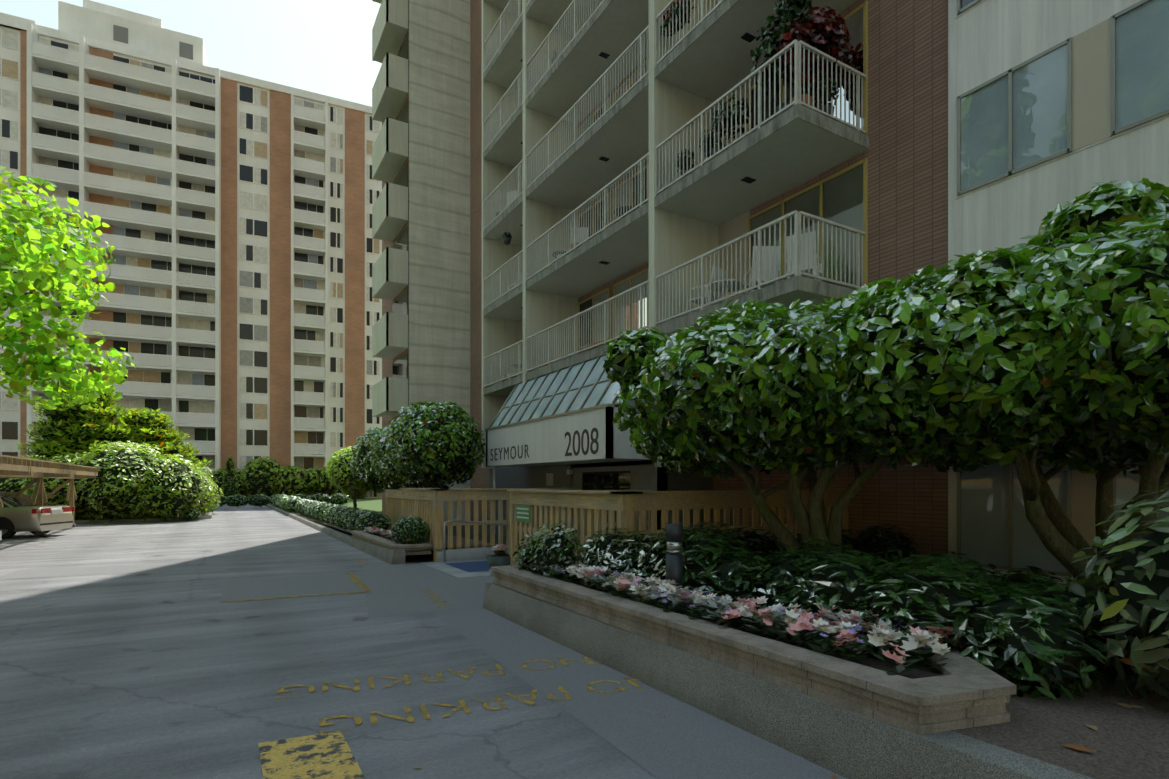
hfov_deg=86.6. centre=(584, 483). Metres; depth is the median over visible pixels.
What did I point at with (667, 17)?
balcony geraniums
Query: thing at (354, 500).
ball tree trunks
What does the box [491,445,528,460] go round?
sign
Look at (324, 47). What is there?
sky
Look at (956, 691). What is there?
stone planter
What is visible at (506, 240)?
hanging basket
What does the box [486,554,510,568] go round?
entrance planter pot
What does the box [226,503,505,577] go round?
ground
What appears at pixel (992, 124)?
apartment building
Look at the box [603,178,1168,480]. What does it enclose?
laurel crown
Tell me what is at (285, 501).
hedge
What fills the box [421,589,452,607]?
painted marking
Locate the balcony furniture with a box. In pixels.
[496,12,833,381]
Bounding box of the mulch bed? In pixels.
[296,514,1168,778]
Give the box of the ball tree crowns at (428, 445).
[348,401,485,491]
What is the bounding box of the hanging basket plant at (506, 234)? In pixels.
[502,232,511,238]
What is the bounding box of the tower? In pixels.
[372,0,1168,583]
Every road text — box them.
[276,655,594,698]
[319,677,642,733]
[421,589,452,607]
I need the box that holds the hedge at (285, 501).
[212,493,350,511]
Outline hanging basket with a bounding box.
[503,237,511,244]
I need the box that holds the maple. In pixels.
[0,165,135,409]
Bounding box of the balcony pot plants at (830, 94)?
[675,75,839,172]
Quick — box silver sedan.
[0,492,74,538]
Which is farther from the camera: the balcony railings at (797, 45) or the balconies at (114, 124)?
the balconies at (114, 124)
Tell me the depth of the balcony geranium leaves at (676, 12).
12.52 m
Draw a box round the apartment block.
[0,0,381,498]
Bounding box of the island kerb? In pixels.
[74,511,212,523]
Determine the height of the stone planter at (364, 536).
0.220 m
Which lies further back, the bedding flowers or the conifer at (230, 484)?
the conifer at (230, 484)
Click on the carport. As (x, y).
(19, 467)
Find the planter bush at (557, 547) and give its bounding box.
[512,520,586,580]
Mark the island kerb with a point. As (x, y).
(208, 515)
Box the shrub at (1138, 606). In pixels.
[1068,482,1168,708]
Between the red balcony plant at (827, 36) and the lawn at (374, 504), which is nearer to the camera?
the red balcony plant at (827, 36)
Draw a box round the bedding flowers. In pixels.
[363,525,971,674]
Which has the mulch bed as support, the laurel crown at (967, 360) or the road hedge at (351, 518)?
the road hedge at (351, 518)
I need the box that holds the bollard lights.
[403,517,682,588]
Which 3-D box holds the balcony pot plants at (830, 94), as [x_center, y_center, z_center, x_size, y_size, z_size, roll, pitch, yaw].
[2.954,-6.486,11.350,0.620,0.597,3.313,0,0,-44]
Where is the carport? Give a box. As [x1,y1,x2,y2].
[0,454,97,536]
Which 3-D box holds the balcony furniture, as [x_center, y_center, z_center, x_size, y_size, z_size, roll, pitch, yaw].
[0.726,-11.858,15.952,1.677,17.217,13.258,0,0,-31]
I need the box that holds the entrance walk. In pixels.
[422,542,572,577]
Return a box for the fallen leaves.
[313,606,1168,778]
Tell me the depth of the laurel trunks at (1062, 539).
6.66 m
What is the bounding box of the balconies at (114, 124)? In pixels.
[32,41,324,497]
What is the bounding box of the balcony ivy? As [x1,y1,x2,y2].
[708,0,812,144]
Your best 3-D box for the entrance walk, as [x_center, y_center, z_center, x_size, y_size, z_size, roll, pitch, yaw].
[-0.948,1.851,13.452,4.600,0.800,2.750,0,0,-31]
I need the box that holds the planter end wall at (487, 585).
[485,581,492,592]
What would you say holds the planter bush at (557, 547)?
on the stone planter at (956, 691)
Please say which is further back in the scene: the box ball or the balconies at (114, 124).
the balconies at (114, 124)
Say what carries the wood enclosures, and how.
on the ground at (418, 558)
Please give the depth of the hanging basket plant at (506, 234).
19.82 m
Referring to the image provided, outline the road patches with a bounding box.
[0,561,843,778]
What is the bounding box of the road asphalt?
[0,504,846,778]
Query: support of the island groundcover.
on the island kerb
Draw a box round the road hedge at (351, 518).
[295,499,391,531]
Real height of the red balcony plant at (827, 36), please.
1.470 m
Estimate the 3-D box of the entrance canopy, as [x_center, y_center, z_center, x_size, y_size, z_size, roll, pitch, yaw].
[-0.706,-0.458,17.439,2.930,5.218,9.630,0,0,-31]
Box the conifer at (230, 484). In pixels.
[221,456,238,505]
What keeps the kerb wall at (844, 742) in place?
on the road asphalt
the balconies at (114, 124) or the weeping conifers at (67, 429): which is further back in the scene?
the balconies at (114, 124)
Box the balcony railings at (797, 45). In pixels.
[484,0,865,387]
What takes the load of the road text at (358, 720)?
on the road asphalt
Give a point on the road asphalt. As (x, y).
(175, 668)
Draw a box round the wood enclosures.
[385,488,850,566]
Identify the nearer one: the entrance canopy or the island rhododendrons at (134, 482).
the entrance canopy
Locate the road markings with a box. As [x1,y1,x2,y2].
[220,573,371,778]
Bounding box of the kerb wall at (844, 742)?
[288,514,1093,778]
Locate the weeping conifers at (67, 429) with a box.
[10,383,212,476]
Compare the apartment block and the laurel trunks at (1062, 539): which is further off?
the apartment block
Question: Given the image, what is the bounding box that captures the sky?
[0,0,381,106]
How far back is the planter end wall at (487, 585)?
8.50 m
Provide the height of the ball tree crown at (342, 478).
2.082 m
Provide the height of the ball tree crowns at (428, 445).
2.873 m
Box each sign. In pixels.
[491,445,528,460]
[516,504,530,522]
[565,428,598,455]
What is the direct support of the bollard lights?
on the mulch bed
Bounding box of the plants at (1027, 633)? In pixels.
[575,521,1149,701]
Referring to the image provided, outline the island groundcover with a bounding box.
[74,508,200,520]
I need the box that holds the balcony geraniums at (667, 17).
[663,0,692,26]
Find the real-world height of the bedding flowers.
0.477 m
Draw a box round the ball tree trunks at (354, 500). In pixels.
[353,482,438,507]
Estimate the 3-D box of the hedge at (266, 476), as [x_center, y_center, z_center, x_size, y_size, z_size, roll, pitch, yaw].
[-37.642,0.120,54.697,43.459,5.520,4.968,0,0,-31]
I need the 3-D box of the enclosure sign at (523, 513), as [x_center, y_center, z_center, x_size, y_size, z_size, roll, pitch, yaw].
[-1.126,0.541,11.344,0.021,0.320,0.600,0,0,-31]
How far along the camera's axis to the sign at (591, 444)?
13.45 m
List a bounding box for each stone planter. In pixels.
[350,531,431,554]
[491,565,1015,734]
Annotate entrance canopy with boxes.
[485,355,712,541]
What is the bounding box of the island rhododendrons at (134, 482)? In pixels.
[0,441,222,523]
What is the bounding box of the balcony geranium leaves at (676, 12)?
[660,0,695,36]
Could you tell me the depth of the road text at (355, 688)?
5.42 m
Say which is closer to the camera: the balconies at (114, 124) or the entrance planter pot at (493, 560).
the entrance planter pot at (493, 560)
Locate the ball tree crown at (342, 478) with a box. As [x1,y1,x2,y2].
[325,446,372,493]
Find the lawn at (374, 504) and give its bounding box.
[266,498,381,515]
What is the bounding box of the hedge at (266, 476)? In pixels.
[203,456,381,498]
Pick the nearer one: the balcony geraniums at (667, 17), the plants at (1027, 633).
the plants at (1027, 633)
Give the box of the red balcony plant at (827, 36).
[778,6,853,91]
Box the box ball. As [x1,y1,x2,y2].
[391,515,429,543]
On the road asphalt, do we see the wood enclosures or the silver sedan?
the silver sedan
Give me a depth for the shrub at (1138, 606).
3.72 m
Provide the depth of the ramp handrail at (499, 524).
13.69 m
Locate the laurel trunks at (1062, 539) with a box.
[662,331,1168,598]
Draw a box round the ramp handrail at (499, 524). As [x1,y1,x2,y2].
[444,519,572,561]

